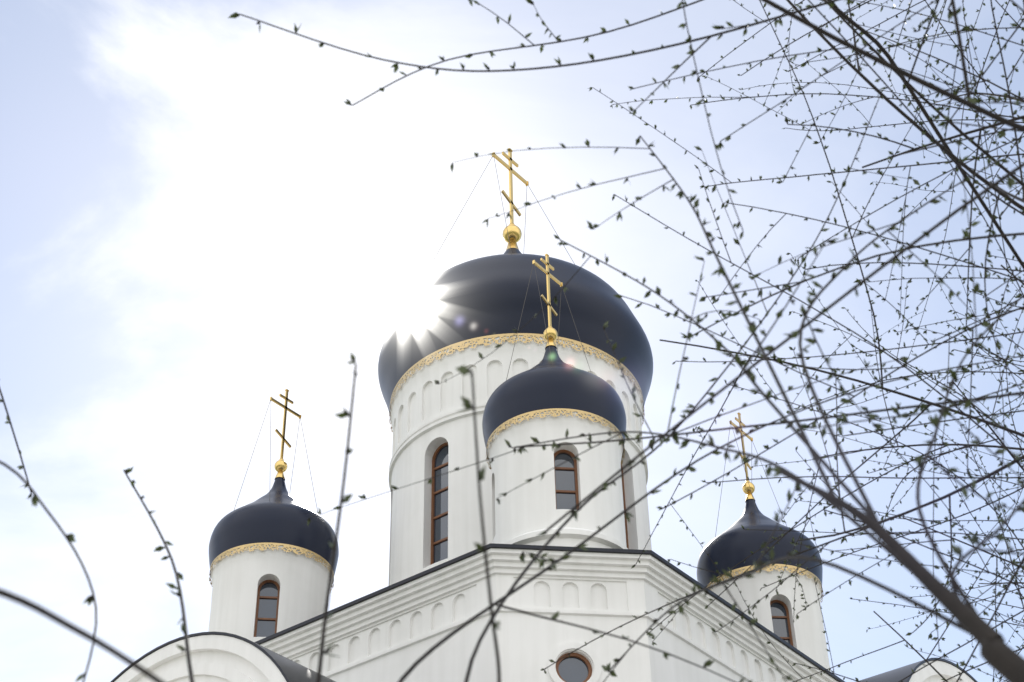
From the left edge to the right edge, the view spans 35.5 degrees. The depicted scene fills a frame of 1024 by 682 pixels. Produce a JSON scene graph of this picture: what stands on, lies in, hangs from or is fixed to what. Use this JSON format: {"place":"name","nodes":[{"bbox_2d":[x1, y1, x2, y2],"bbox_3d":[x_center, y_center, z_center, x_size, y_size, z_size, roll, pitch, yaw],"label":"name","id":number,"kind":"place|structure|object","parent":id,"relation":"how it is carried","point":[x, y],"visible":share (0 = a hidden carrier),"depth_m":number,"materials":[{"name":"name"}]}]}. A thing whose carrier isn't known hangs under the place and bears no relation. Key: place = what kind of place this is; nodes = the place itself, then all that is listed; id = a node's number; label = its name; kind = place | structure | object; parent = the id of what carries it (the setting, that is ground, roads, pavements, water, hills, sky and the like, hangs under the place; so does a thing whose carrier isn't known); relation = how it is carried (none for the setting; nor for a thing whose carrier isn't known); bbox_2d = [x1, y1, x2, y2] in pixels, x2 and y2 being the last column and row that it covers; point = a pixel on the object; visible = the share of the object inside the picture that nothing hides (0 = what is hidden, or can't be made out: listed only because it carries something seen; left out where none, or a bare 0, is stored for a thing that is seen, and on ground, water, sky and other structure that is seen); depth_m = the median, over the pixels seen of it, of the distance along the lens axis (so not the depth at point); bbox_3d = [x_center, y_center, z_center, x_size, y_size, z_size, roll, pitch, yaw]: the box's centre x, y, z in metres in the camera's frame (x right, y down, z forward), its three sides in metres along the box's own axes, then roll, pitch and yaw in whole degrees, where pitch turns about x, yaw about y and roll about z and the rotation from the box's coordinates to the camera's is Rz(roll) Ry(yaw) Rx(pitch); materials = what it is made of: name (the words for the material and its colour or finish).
{"place":"outdoors","nodes":[
{"label":"outdoors","id":0,"kind":"place"},
{"bbox_2d":[0,0,1023,681],"label":"sky","id":1,"kind":"structure","parent":0,"point":[199,227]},
{"bbox_2d":[111,632,977,681],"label":"arched roof","id":2,"kind":"structure","parent":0,"point":[291,670],"depth_m":26.32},
{"bbox_2d":[260,548,837,681],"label":"church wall","id":3,"kind":"structure","parent":0,"point":[394,635],"depth_m":29.16,"materials":[{"name":"white paint"}]},
{"bbox_2d":[255,543,844,681],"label":"roof edge","id":4,"kind":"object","parent":3,"relation":"on","point":[548,548],"depth_m":30.02,"materials":[{"name":"black metal"}]},
{"bbox_2d":[208,544,332,641],"bbox_3d":[-5.343,6.433,34.930,2.800,3.030,2.800,-26,-44,29],"label":"drum","id":5,"kind":"object","parent":4,"relation":"on","point":[237,578],"visible":0.51,"depth_m":34.50,"materials":[{"name":"white paint"}]},
{"bbox_2d":[254,580,279,636],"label":"drum window frames","id":6,"kind":"structure","parent":5,"relation":"in","point":[265,597],"depth_m":34.30,"materials":[{"name":"brown wood"}]},
{"bbox_2d":[256,583,277,636],"bbox_3d":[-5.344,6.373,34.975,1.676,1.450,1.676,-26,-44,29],"label":"window pane","id":7,"kind":"structure","parent":6,"relation":"in","point":[267,609],"depth_m":34.22,"materials":[{"name":"grey glass"}]},
{"bbox_2d":[209,543,333,592],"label":"decorative trim","id":8,"kind":"structure","parent":5,"relation":"on","point":[241,547],"depth_m":34.87,"materials":[{"name":"gold metal"}]},
{"bbox_2d":[209,477,338,578],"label":"dome","id":9,"kind":"structure","parent":5,"relation":"on","point":[277,513],"depth_m":35.23,"materials":[{"name":"black metal"}]},
{"bbox_2d":[234,400,317,511],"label":"guy wires","id":10,"kind":"object","parent":9,"relation":"on","point":[270,454],"visible":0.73,"depth_m":37.66,"materials":[{"name":"grey metal"}]},
{"bbox_2d":[270,389,300,479],"bbox_3d":[-5.445,2.215,38.140,0.310,2.574,1.019,-26,-44,29],"label":"cross","id":11,"kind":"object","parent":9,"relation":"on","point":[280,466],"visible":1,"depth_m":38.10,"materials":[{"name":"gold metal"}]},
{"bbox_2d":[388,335,651,585],"bbox_3d":[0.193,4.927,36.902,6.480,8.040,6.480,-26,-44,29],"label":"drum","id":12,"kind":"object","parent":4,"relation":"on","point":[427,420],"visible":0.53,"depth_m":36.28,"materials":[{"name":"white paint"}]},
{"bbox_2d":[378,248,652,413],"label":"dome","id":13,"kind":"structure","parent":12,"relation":"on","point":[479,297],"depth_m":37.73,"materials":[{"name":"black metal"}]},
{"bbox_2d":[416,156,574,290],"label":"guy wires","id":14,"kind":"object","parent":13,"relation":"attached to","point":[504,215],"visible":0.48,"depth_m":42.87,"materials":[{"name":"grey metal"}]},
{"bbox_2d":[493,148,528,249],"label":"cross","id":15,"kind":"object","parent":13,"relation":"on","point":[514,233],"visible":0.91,"depth_m":43.44,"materials":[{"name":"gold metal"}]},
{"bbox_2d":[389,333,644,430],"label":"decorative trim","id":16,"kind":"structure","parent":12,"relation":"on","point":[479,340],"depth_m":37.12,"materials":[{"name":"gold metal"}]},
{"bbox_2d":[431,442,628,563],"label":"window frames","id":17,"kind":"structure","parent":12,"relation":"in","point":[433,492],"depth_m":35.55,"materials":[{"name":"brown wood"}]},
{"bbox_2d":[434,445,447,562],"bbox_3d":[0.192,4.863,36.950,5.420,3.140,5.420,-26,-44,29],"label":"window pane","id":18,"kind":"structure","parent":17,"relation":"in","point":[441,525],"depth_m":35.26,"materials":[{"name":"grey glass"}]},
{"bbox_2d":[487,410,627,548],"bbox_3d":[0.895,3.355,31.085,2.800,3.030,2.800,-26,-44,29],"label":"drum","id":19,"kind":"object","parent":4,"relation":"on","point":[526,513],"visible":0.54,"depth_m":30.34,"materials":[{"name":"white paint"}]},
{"bbox_2d":[482,345,625,448],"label":"dome","id":20,"kind":"structure","parent":19,"relation":"on","point":[544,383],"depth_m":31.36,"materials":[{"name":"black metal"}]},
{"bbox_2d":[532,254,562,349],"bbox_3d":[0.792,-0.863,34.295,0.310,2.574,1.019,-26,-44,29],"label":"cross","id":21,"kind":"object","parent":20,"relation":"on","point":[551,333],"visible":0.98,"depth_m":34.24,"materials":[{"name":"gold metal"}]},
{"bbox_2d":[506,264,590,379],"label":"guy wires","id":22,"kind":"object","parent":20,"relation":"on","point":[545,324],"visible":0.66,"depth_m":33.84,"materials":[{"name":"grey metal"}]},
{"bbox_2d":[486,408,624,468],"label":"decorative trim","id":23,"kind":"structure","parent":19,"relation":"on","point":[531,414],"depth_m":31.01,"materials":[{"name":"gold metal"}]},
{"bbox_2d":[554,450,578,508],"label":"drum window frames","id":24,"kind":"structure","parent":19,"relation":"in","point":[556,453],"depth_m":30.52,"materials":[{"name":"brown wood"}]},
{"bbox_2d":[555,453,575,509],"bbox_3d":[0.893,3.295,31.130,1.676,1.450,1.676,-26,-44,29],"label":"window pane","id":25,"kind":"structure","parent":24,"relation":"in","point":[564,479],"depth_m":30.38,"materials":[{"name":"grey glass"}]},
{"bbox_2d":[709,565,830,671],"bbox_3d":[5.818,7.057,36.107,2.800,3.030,2.800,-26,-44,29],"label":"drum","id":26,"kind":"object","parent":4,"relation":"on","point":[808,634],"visible":0.41,"depth_m":35.67,"materials":[{"name":"white paint"}]},
{"bbox_2d":[697,499,822,587],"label":"dome","id":27,"kind":"structure","parent":26,"relation":"on","point":[734,544],"depth_m":36.46,"materials":[{"name":"blue metal"}]},
{"bbox_2d":[729,412,754,502],"bbox_3d":[5.715,2.839,39.317,0.310,2.574,1.019,-26,-44,29],"label":"cross","id":28,"kind":"object","parent":27,"relation":"on","point":[746,488],"visible":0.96,"depth_m":39.15,"materials":[{"name":"gold metal"}]},
{"bbox_2d":[715,424,786,536],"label":"guy wires","id":29,"kind":"object","parent":27,"relation":"on","point":[748,482],"visible":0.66,"depth_m":38.52,"materials":[{"name":"grey metal"}]},
{"bbox_2d":[707,564,823,601],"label":"decorative trim","id":30,"kind":"structure","parent":26,"relation":"on","point":[769,570],"depth_m":36.02,"materials":[{"name":"gold metal"}]},
{"bbox_2d":[770,600,792,645],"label":"drum window frames","id":31,"kind":"structure","parent":26,"relation":"in","point":[783,604],"depth_m":35.56,"materials":[{"name":"brown wood"}]},
{"bbox_2d":[770,603,789,643],"bbox_3d":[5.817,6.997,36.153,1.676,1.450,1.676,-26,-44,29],"label":"window pane","id":32,"kind":"structure","parent":31,"relation":"in","point":[780,627],"depth_m":35.52,"materials":[{"name":"grey glass"}]},
{"bbox_2d":[556,653,591,681],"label":"window frames","id":33,"kind":"structure","parent":3,"relation":"attached to","point":[583,659],"depth_m":28.15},
{"bbox_2d":[558,657,587,681],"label":"window glass","id":34,"kind":"object","parent":33,"relation":"in","point":[572,669],"visible":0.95,"depth_m":28.10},
{"bbox_2d":[548,642,600,681],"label":"oculus surrounds","id":35,"kind":"object","parent":3,"relation":"attached to","point":[561,648],"visible":0.96,"depth_m":28.06,"materials":[{"name":"white paint"}]},
{"label":"churchyard paving","id":36,"kind":"structure","parent":0,"visible":0},
{"bbox_2d":[136,642,952,681],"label":"church arms","id":37,"kind":"object","parent":36,"relation":"on","point":[253,672],"visible":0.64,"depth_m":26.23},
{"bbox_2d":[115,635,973,681],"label":"arm archivolts","id":38,"kind":"object","parent":37,"relation":"attached to","point":[262,662],"visible":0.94,"depth_m":26.46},
{"label":"ground","id":39,"kind":"structure","parent":0,"visible":0},
{"bbox_2d":[0,0,1023,681],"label":"tree","id":40,"kind":"object","parent":39,"relation":"on","point":[1002,658],"visible":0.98,"depth_m":3.17,"materials":[{"name":"brown plant"}]},
{"bbox_2d":[0,0,1023,681],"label":"buds","id":41,"kind":"object","parent":40,"relation":"attached to","point":[462,370],"visible":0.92,"depth_m":3.80,"materials":[{"name":"green plant"}]},
{"bbox_2d":[1,0,1023,679],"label":"tree bud scales","id":42,"kind":"object","parent":41,"relation":"attached to","point":[723,346],"visible":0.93,"depth_m":3.79,"materials":[{"name":"brown plant"}]},
{"bbox_2d":[594,0,1023,681],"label":"tree branches","id":43,"kind":"object","parent":39,"relation":"on","point":[956,162],"visible":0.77,"depth_m":7.82,"materials":[{"name":"brown plant"}]},
{"bbox_2d":[588,0,1023,681],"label":"tree buds","id":44,"kind":"object","parent":43,"relation":"attached to","point":[964,328],"visible":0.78,"depth_m":7.79,"materials":[{"name":"green plant"}]},
{"bbox_2d":[591,1,1023,681],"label":"tree bud scales","id":45,"kind":"object","parent":44,"relation":"on","point":[879,295],"visible":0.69,"depth_m":7.67,"materials":[{"name":"brown plant"}]}
]}

